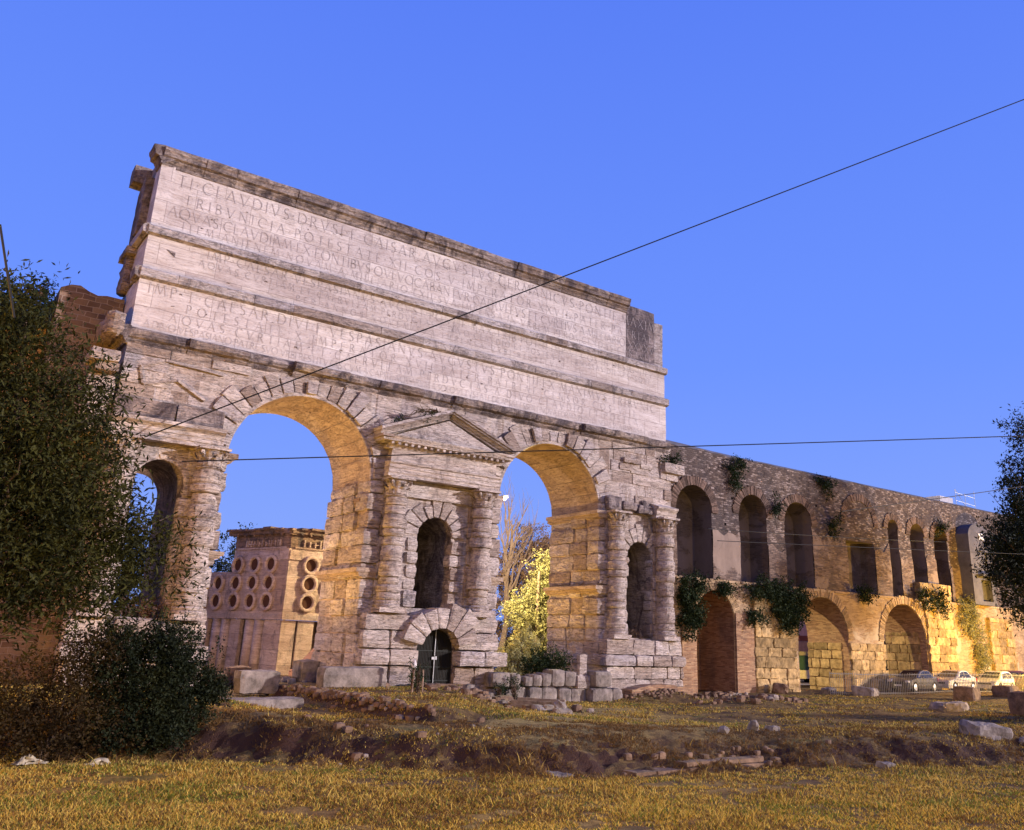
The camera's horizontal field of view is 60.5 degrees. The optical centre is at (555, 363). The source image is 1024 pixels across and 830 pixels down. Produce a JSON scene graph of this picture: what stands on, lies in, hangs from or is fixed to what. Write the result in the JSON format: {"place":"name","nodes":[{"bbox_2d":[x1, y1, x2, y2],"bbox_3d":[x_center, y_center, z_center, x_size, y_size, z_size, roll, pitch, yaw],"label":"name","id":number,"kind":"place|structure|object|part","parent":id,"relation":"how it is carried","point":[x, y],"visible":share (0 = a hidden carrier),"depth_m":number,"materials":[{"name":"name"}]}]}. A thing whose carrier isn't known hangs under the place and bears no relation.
{"place":"outdoors","nodes":[
{"label":"outdoors","id":0,"kind":"place"},
{"bbox_2d":[0,224,14,317],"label":"cable","id":1,"kind":"object","parent":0,"point":[7,274],"visible":1,"depth_m":14.96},
{"bbox_2d":[0,651,1023,829],"bbox_3d":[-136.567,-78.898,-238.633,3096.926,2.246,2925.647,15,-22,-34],"label":"ground","id":2,"kind":"structure","parent":0,"point":[235,742],"depth_m":21.02,"materials":[{"name":"plant"}]},
{"bbox_2d":[0,310,47,466],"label":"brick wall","id":3,"kind":"structure","parent":2,"relation":"on","point":[39,351],"depth_m":36.39,"materials":[{"name":"brown brick"}]},
{"bbox_2d":[10,754,48,764],"bbox_3d":[-10.843,8.164,18.142,0.742,0.184,0.480,15,-22,-34],"label":"rock","id":4,"kind":"object","parent":2,"relation":"on","point":[32,759],"visible":0.96,"depth_m":18.09,"materials":[{"name":"grey stone"}]},
{"bbox_2d":[0,284,126,679],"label":"ruined wall","id":5,"kind":"structure","parent":2,"relation":"on","point":[107,315],"depth_m":35.04,"materials":[{"name":"stone"}]},
{"bbox_2d":[0,269,63,328],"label":"ivy","id":6,"kind":"object","parent":5,"relation":"on","point":[45,291],"visible":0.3,"depth_m":35.67,"materials":[{"name":"green plant"}]},
{"bbox_2d":[0,618,149,767],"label":"straggly shrub","id":7,"kind":"object","parent":2,"relation":"on","point":[34,728],"visible":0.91,"depth_m":18.98,"materials":[{"name":"green plant"}]},
{"bbox_2d":[85,758,110,765],"bbox_3d":[-9.706,8.420,18.565,0.664,0.151,0.438,15,-22,-34],"label":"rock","id":8,"kind":"object","parent":2,"relation":"on","point":[98,760],"visible":0.45,"depth_m":18.56,"materials":[{"name":"grey stone"}]},
{"bbox_2d":[0,250,213,658],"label":"evergreen tree","id":9,"kind":"object","parent":2,"relation":"on","point":[61,521],"visible":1,"depth_m":19.05,"materials":[{"name":"green plant"}]},
{"bbox_2d":[114,504,151,616],"bbox_3d":[-27.129,13.673,54.562,7.223,10.445,4.503,15,-22,-34],"label":"tree","id":10,"kind":"object","parent":2,"relation":"on","point":[139,555],"visible":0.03,"depth_m":54.90,"materials":[{"name":"green plant"}]},
{"bbox_2d":[58,606,233,759],"bbox_3d":[-9.554,7.510,20.872,3.913,3.820,3.039,15,-22,-34],"label":"round bush","id":11,"kind":"object","parent":2,"relation":"on","point":[171,672],"visible":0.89,"depth_m":20.47,"materials":[{"name":"green plant"}]},
{"bbox_2d":[224,665,250,685],"bbox_3d":[-14.304,14.025,39.404,1.146,0.889,0.812,17,-23,-40],"label":"stone block","id":12,"kind":"object","parent":2,"relation":"on","point":[232,669],"depth_m":39.06,"materials":[{"name":"beige stone"}]},
{"bbox_2d":[211,522,266,619],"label":"tree","id":13,"kind":"object","parent":2,"relation":"on","point":[219,566],"visible":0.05,"depth_m":65.64,"materials":[{"name":"green plant"}]},
{"bbox_2d":[233,669,280,693],"bbox_3d":[-12.123,12.893,35.566,1.787,0.944,0.953,15,-22,-34],"label":"stone block","id":14,"kind":"object","parent":2,"relation":"on","point":[264,681],"depth_m":35.18,"materials":[{"name":"stone"}]},
{"bbox_2d":[200,526,326,674],"bbox_3d":[-18.062,16.252,59.410,10.786,9.212,8.157,-10,-21,33],"label":"tomb","id":15,"kind":"object","parent":2,"relation":"on","point":[273,580],"visible":0.63,"depth_m":55.97,"materials":[{"name":"stone"}]},
{"bbox_2d":[226,697,303,708],"bbox_3d":[-9.910,11.608,29.467,1.080,0.773,2.944,-15,-24,42],"label":"stone block","id":16,"kind":"object","parent":2,"relation":"on","point":[287,702],"depth_m":29.47,"materials":[{"name":"stone"}]},
{"bbox_2d":[288,648,314,675],"bbox_3d":[-10.980,15.976,45.681,5.400,2.645,1.451,15,-22,-34],"label":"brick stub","id":17,"kind":"object","parent":2,"relation":"on","point":[309,655],"visible":0.01,"depth_m":45.03,"materials":[{"name":"orange brick"}]},
{"bbox_2d":[292,659,320,681],"bbox_3d":[-11.187,13.826,39.280,0.954,1.136,1.032,-14,-23,40],"label":"stone block","id":18,"kind":"object","parent":2,"relation":"on","point":[305,669],"depth_m":38.96,"materials":[{"name":"stone"}]},
{"bbox_2d":[316,666,385,687],"bbox_3d":[-8.404,13.018,36.211,2.944,1.000,0.858,15,-22,-34],"label":"stone block","id":19,"kind":"object","parent":2,"relation":"on","point":[344,676],"depth_m":35.83,"materials":[{"name":"stone"}]},
{"bbox_2d":[52,143,686,689],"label":"monumental gate","id":20,"kind":"structure","parent":2,"relation":"on","point":[234,285],"depth_m":41.90,"materials":[{"name":"stone"}]},
{"bbox_2d":[113,591,162,617],"bbox_3d":[-15.931,9.495,33.778,2.634,1.433,1.646,15,-22,-34],"label":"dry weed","id":21,"kind":"object","parent":20,"relation":"on","point":[144,612],"visible":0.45,"depth_m":33.68,"materials":[{"name":"green plant"}]},
{"bbox_2d":[389,403,440,423],"bbox_3d":[-6.547,2.519,41.656,2.692,1.380,0.968,15,-22,-34],"label":"ivy","id":22,"kind":"object","parent":20,"relation":"on","point":[428,411],"visible":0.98,"depth_m":41.85,"materials":[{"name":"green plant"}]},
{"bbox_2d":[416,629,451,682],"bbox_3d":[-5.516,13.307,39.941,1.882,2.350,0.141,15,-22,-34],"label":"barred door","id":23,"kind":"structure","parent":20,"relation":"in","point":[435,651],"depth_m":40.03,"materials":[{"name":"metal"}]},
{"bbox_2d":[147,99,1023,435],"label":"cable","id":24,"kind":"object","parent":20,"relation":"attached to","point":[565,275],"visible":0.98,"depth_m":38.45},
{"bbox_2d":[628,626,642,638],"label":"dry weed","id":25,"kind":"object","parent":20,"relation":"on","point":[634,635],"visible":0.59,"depth_m":47.99,"materials":[{"name":"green plant"}]},
{"bbox_2d":[657,450,685,464],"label":"ivy","id":26,"kind":"object","parent":20,"relation":"attached to","point":[672,460],"visible":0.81,"depth_m":52.23,"materials":[{"name":"green plant"}]},
{"bbox_2d":[411,670,414,691],"bbox_3d":[-5.462,12.251,33.665,0.100,0.952,0.061,15,-22,-34],"label":"stake","id":27,"kind":"object","parent":2,"relation":"on","point":[413,680],"visible":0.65,"depth_m":33.66,"materials":[{"name":"brown wood"}]},
{"bbox_2d":[410,659,416,686],"bbox_3d":[-5.910,12.963,36.497,0.435,1.263,0.217,6,-18,-12],"label":"post","id":28,"kind":"object","parent":2,"relation":"on","point":[414,661],"visible":0.5,"depth_m":36.54,"materials":[{"name":"metal"}]},
{"bbox_2d":[407,657,428,692],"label":"weed","id":29,"kind":"object","parent":2,"relation":"on","point":[417,682],"visible":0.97,"depth_m":33.88,"materials":[{"name":"green plant"}]},
{"bbox_2d":[421,670,423,692],"bbox_3d":[-5.106,12.293,33.800,0.100,0.952,0.061,15,-22,-34],"label":"stake","id":30,"kind":"object","parent":2,"relation":"on","point":[422,680],"visible":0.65,"depth_m":33.81,"materials":[{"name":"brown wood"}]},
{"bbox_2d":[492,681,507,695],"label":"weed","id":31,"kind":"object","parent":2,"relation":"on","point":[500,690],"visible":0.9,"depth_m":39.93,"materials":[{"name":"green plant"}]},
{"bbox_2d":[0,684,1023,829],"bbox_3d":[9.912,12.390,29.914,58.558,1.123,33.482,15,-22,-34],"label":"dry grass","id":32,"kind":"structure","parent":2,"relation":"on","point":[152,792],"depth_m":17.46,"materials":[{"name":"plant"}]},
{"bbox_2d":[502,673,524,699],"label":"weed","id":33,"kind":"object","parent":2,"relation":"on","point":[514,694],"visible":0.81,"depth_m":40.41,"materials":[{"name":"green plant"}]},
{"bbox_2d":[494,622,541,675],"bbox_3d":[-2.002,14.717,43.931,2.776,3.482,2.128,3,-18,-4],"label":"wild shrub","id":34,"kind":"object","parent":2,"relation":"on","point":[514,652],"visible":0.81,"depth_m":43.85,"materials":[{"name":"yellow plant"}]},
{"bbox_2d":[494,610,547,670],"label":"tree","id":35,"kind":"object","parent":2,"relation":"on","point":[499,631],"visible":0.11,"depth_m":76.42,"materials":[{"name":"brown plant"}]},
{"bbox_2d":[493,521,550,648],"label":"tree","id":36,"kind":"object","parent":2,"relation":"on","point":[522,575],"visible":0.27,"depth_m":76.02,"materials":[{"name":"plant"}]},
{"bbox_2d":[498,471,550,671],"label":"tree","id":37,"kind":"object","parent":2,"relation":"on","point":[507,567],"visible":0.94,"depth_m":74.99,"materials":[{"name":"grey plant"}]},
{"bbox_2d":[499,547,550,662],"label":"tree","id":38,"kind":"object","parent":2,"relation":"on","point":[541,625],"visible":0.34,"depth_m":66.85,"materials":[{"name":"yellow plant"}]},
{"bbox_2d":[533,571,539,664],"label":"utility pole","id":39,"kind":"object","parent":2,"relation":"on","point":[538,587],"visible":0.41,"depth_m":67.07,"materials":[{"name":"beige wood"}]},
{"bbox_2d":[510,697,565,707],"bbox_3d":[-0.639,13.072,33.526,2.012,0.499,0.777,-5,-19,20],"label":"stone slab","id":40,"kind":"object","parent":2,"relation":"on","point":[520,701],"visible":0.24,"depth_m":33.47,"materials":[{"name":"stone"}]},
{"bbox_2d":[530,704,545,710],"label":"stone","id":41,"kind":"object","parent":2,"relation":"on","point":[538,707],"visible":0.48,"depth_m":31.40,"materials":[{"name":"stone"}]},
{"bbox_2d":[516,641,576,686],"bbox_3d":[-0.429,15.283,44.063,3.336,2.607,2.212,5,-18,-10],"label":"wild shrub","id":42,"kind":"object","parent":2,"relation":"on","point":[548,661],"visible":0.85,"depth_m":43.89,"materials":[{"name":"green plant"}]},
{"bbox_2d":[484,669,622,701],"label":"block wall","id":43,"kind":"structure","parent":2,"relation":"on","point":[555,679],"depth_m":42.38,"materials":[{"name":"stone"}]},
{"bbox_2d":[573,654,589,688],"bbox_3d":[1.319,15.249,43.500,0.855,1.644,0.476,15,-22,-34],"label":"stele","id":44,"kind":"object","parent":43,"relation":"on","point":[583,680],"visible":0.98,"depth_m":43.34,"materials":[{"name":"stone"}]},
{"bbox_2d":[545,771,569,777],"bbox_3d":[0.154,9.298,19.658,0.449,0.278,0.945,-7,-22,42],"label":"stone","id":45,"kind":"object","parent":2,"relation":"on","point":[559,774],"visible":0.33,"depth_m":19.52,"materials":[{"name":"stone"}]},
{"bbox_2d":[553,700,567,707],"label":"stone","id":46,"kind":"object","parent":2,"relation":"on","point":[559,704],"visible":0.48,"depth_m":32.69,"materials":[{"name":"stone"}]},
{"bbox_2d":[552,708,572,714],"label":"stone","id":47,"kind":"object","parent":2,"relation":"on","point":[562,710],"visible":0.55,"depth_m":31.29,"materials":[{"name":"stone"}]},
{"bbox_2d":[250,677,1023,776],"bbox_3d":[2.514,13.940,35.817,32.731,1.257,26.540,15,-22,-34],"label":"brown rubble","id":48,"kind":"object","parent":2,"relation":"on","point":[315,691],"visible":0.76,"depth_m":32.10,"materials":[{"name":"stone"}]},
{"bbox_2d":[622,684,692,694],"bbox_3d":[5.398,17.430,46.044,4.400,1.151,0.886,15,-22,-34],"label":"brick footing","id":49,"kind":"object","parent":2,"relation":"on","point":[635,689],"visible":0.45,"depth_m":45.54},
{"bbox_2d":[621,756,767,776],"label":"brick remains","id":50,"kind":"object","parent":2,"relation":"on","point":[743,761],"visible":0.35,"depth_m":21.30,"materials":[{"name":"brown stone"}]},
{"bbox_2d":[717,725,728,732],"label":"stone","id":51,"kind":"object","parent":2,"relation":"on","point":[723,729],"visible":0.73,"depth_m":24.52,"materials":[{"name":"stone"}]},
{"bbox_2d":[746,720,759,730],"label":"stone","id":52,"kind":"object","parent":2,"relation":"on","point":[753,725],"visible":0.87,"depth_m":25.19,"materials":[{"name":"stone"}]},
{"bbox_2d":[762,725,779,730],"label":"stone","id":53,"kind":"object","parent":2,"relation":"on","point":[770,727],"visible":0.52,"depth_m":25.33,"materials":[{"name":"stone"}]},
{"bbox_2d":[772,683,788,693],"bbox_3d":[13.899,20.089,53.995,1.044,0.822,1.164,5,-20,9],"label":"stone","id":54,"kind":"object","parent":2,"relation":"on","point":[782,688],"visible":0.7,"depth_m":53.56,"materials":[{"name":"brown stone"}]},
{"bbox_2d":[821,687,835,693],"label":"stone","id":55,"kind":"object","parent":2,"relation":"on","point":[825,690],"visible":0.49,"depth_m":55.42,"materials":[{"name":"stone"}]},
{"bbox_2d":[798,614,885,679],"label":"pink building","id":56,"kind":"structure","parent":2,"relation":"on","point":[803,639],"depth_m":79.73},
{"bbox_2d":[666,440,1023,693],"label":"aqueduct wall","id":57,"kind":"structure","parent":2,"relation":"on","point":[845,628],"depth_m":61.67,"materials":[{"name":"stone"}]},
{"bbox_2d":[673,569,713,642],"bbox_3d":[8.138,14.337,52.124,2.112,4.436,2.962,-9,-21,31],"label":"ivy","id":58,"kind":"object","parent":57,"relation":"attached to","point":[692,616],"visible":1,"depth_m":51.74,"materials":[{"name":"green plant"}]},
{"bbox_2d":[711,573,739,600],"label":"ivy","id":59,"kind":"object","parent":57,"relation":"attached to","point":[724,587],"visible":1,"depth_m":53.92,"materials":[{"name":"green plant"}]},
{"bbox_2d":[721,453,752,496],"bbox_3d":[11.997,7.279,57.755,2.648,3.023,1.776,15,-22,-34],"label":"ivy","id":60,"kind":"object","parent":57,"relation":"attached to","point":[737,467],"visible":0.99,"depth_m":57.54,"materials":[{"name":"green plant"}]},
{"bbox_2d":[744,606,771,628],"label":"ivy","id":61,"kind":"object","parent":57,"relation":"attached to","point":[751,614],"visible":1,"depth_m":54.81,"materials":[{"name":"green plant"}]},
{"bbox_2d":[769,491,785,518],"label":"ivy","id":62,"kind":"object","parent":57,"relation":"attached to","point":[776,508],"visible":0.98,"depth_m":59.24,"materials":[{"name":"green plant"}]},
{"bbox_2d":[741,572,816,636],"bbox_3d":[14.458,15.505,56.534,6.618,4.016,2.269,15,-22,-34],"label":"ivy","id":63,"kind":"object","parent":57,"relation":"attached to","point":[782,594],"visible":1,"depth_m":56.30,"materials":[{"name":"green plant"}]},
{"bbox_2d":[813,472,838,501],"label":"ivy","id":64,"kind":"object","parent":57,"relation":"attached to","point":[828,484],"visible":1,"depth_m":63.15,"materials":[{"name":"green plant"}]},
{"bbox_2d":[825,512,843,541],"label":"ivy","id":65,"kind":"object","parent":57,"relation":"attached to","point":[833,525],"visible":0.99,"depth_m":62.51,"materials":[{"name":"green plant"}]},
{"bbox_2d":[852,578,879,606],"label":"ivy","id":66,"kind":"object","parent":57,"relation":"attached to","point":[865,595],"visible":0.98,"depth_m":62.27,"materials":[{"name":"green plant"}]},
{"bbox_2d":[914,586,939,612],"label":"ivy","id":67,"kind":"object","parent":57,"relation":"attached to","point":[926,595],"visible":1,"depth_m":66.26,"materials":[{"name":"green plant"}]},
{"bbox_2d":[934,516,951,538],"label":"ivy","id":68,"kind":"object","parent":57,"relation":"attached to","point":[942,527],"visible":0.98,"depth_m":70.97,"materials":[{"name":"green plant"}]},
{"bbox_2d":[934,586,955,620],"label":"ivy","id":69,"kind":"object","parent":57,"relation":"attached to","point":[941,604],"visible":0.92,"depth_m":67.33,"materials":[{"name":"green plant"}]},
{"bbox_2d":[925,490,975,507],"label":"scaffolding","id":70,"kind":"object","parent":57,"relation":"on","point":[949,500],"visible":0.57,"depth_m":76.82,"materials":[{"name":"grey metal"}]},
{"bbox_2d":[955,594,994,677],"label":"ivy","id":71,"kind":"object","parent":57,"relation":"attached to","point":[969,608],"visible":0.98,"depth_m":69.67,"materials":[{"name":"green plant"}]},
{"bbox_2d":[851,686,878,696],"bbox_3d":[19.476,20.661,55.085,1.541,0.747,2.443,-1,-20,25],"label":"stone","id":72,"kind":"object","parent":2,"relation":"on","point":[863,691],"visible":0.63,"depth_m":54.20,"materials":[{"name":"stone"}]},
{"bbox_2d":[877,761,894,768],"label":"stone","id":73,"kind":"object","parent":2,"relation":"on","point":[882,764],"visible":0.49,"depth_m":22.21,"materials":[{"name":"stone"}]},
{"bbox_2d":[888,669,938,691],"bbox_3d":[24.877,21.983,60.893,4.248,1.430,2.106,16,-23,-38],"label":"car","id":74,"kind":"object","parent":2,"relation":"on","point":[910,671],"visible":0.75,"depth_m":60.25,"materials":[{"name":"grey paint"}]},
{"bbox_2d":[829,672,1023,694],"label":"iron railing","id":75,"kind":"object","parent":2,"relation":"on","point":[919,674],"visible":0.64,"depth_m":58.97,"materials":[{"name":"grey metal"}]},
{"bbox_2d":[928,701,969,711],"bbox_3d":[19.003,16.606,42.266,2.731,0.611,1.102,17,-23,-40],"label":"stone","id":76,"kind":"object","parent":2,"relation":"on","point":[948,706],"visible":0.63,"depth_m":41.61,"materials":[{"name":"stone"}]},
{"bbox_2d":[935,670,976,690],"bbox_3d":[28.759,22.877,63.397,4.348,1.428,2.107,16,-23,-38],"label":"car","id":77,"kind":"object","parent":2,"relation":"on","point":[955,672],"visible":0.52,"depth_m":62.81,"materials":[{"name":"silver metal"}]},
{"bbox_2d":[953,686,980,700],"bbox_3d":[25.063,20.153,53.384,1.300,1.042,2.140,-8,-21,36],"label":"stone","id":78,"kind":"object","parent":2,"relation":"on","point":[964,693],"visible":0.72,"depth_m":52.71,"materials":[{"name":"brown stone"}]},
{"bbox_2d":[959,721,1013,741],"bbox_3d":[13.051,11.155,26.521,1.516,0.595,0.873,10,-10,-11],"label":"stone","id":79,"kind":"object","parent":2,"relation":"on","point":[994,731],"visible":0.67,"depth_m":26.22,"materials":[{"name":"stone"}]},
{"bbox_2d":[976,671,1014,690],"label":"car","id":80,"kind":"object","parent":2,"relation":"on","point":[998,673],"visible":0.5,"depth_m":65.71,"materials":[{"name":"white paint"}]},
{"bbox_2d":[970,401,1023,635],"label":"dark tree","id":81,"kind":"object","parent":2,"relation":"on","point":[1008,537],"visible":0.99,"depth_m":59.20,"materials":[{"name":"green plant"}]},
{"bbox_2d":[991,685,1021,697],"bbox_3d":[29.497,21.446,57.221,1.952,0.901,1.247,17,-23,-40],"label":"stone block","id":82,"kind":"object","parent":2,"relation":"on","point":[1000,690],"depth_m":56.74,"materials":[{"name":"brown stone"}]},
{"bbox_2d":[1007,691,1023,714],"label":"stone block","id":83,"kind":"object","parent":2,"relation":"on","point":[1016,702],"depth_m":40.99,"materials":[{"name":"brown stone"}]},
{"bbox_2d":[1017,736,1023,744],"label":"stone","id":84,"kind":"object","parent":2,"relation":"on","point":[1020,739],"visible":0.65,"depth_m":26.30,"materials":[{"name":"stone"}]},
{"bbox_2d":[0,0,1023,642],"label":"sky","id":85,"kind":"structure","parent":0,"point":[881,297],"materials":[{"name":"blue"}]},
{"bbox_2d":[182,435,1023,461],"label":"cable","id":86,"kind":"object","parent":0,"point":[584,449],"visible":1,"depth_m":38.95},
{"bbox_2d":[708,528,935,541],"bbox_3d":[14.361,8.183,41.413,0.026,2.703,29.546,-12,-22,36],"label":"cable","id":87,"kind":"object","parent":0,"point":[814,535],"visible":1,"depth_m":36.86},
{"bbox_2d":[800,680,888,687],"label":"pavement","id":88,"kind":"structure","parent":0,"point":[803,683],"depth_m":65.37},
{"bbox_2d":[799,651,887,681],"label":"tram","id":89,"kind":"object","parent":88,"relation":"on","point":[804,667],"visible":0.09,"depth_m":69.73,"materials":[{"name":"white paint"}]},
{"bbox_2d":[717,540,1012,553],"bbox_3d":[18.782,8.940,42.002,36.098,2.663,0.026,17,-23,-40],"label":"cable","id":90,"kind":"object","parent":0,"point":[860,547],"visible":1,"depth_m":35.83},
{"bbox_2d":[841,486,1023,511],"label":"cable","id":91,"kind":"object","parent":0,"point":[925,500],"visible":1,"depth_m":35.20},
{"bbox_2d":[1000,670,1023,687],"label":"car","id":92,"kind":"object","parent":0,"point":[1011,672],"visible":0.19,"depth_m":68.55,"materials":[{"name":"paint"}]},
{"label":"window","id":93,"kind":"part","parent":92,"relation":"part of","materials":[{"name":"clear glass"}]}
]}

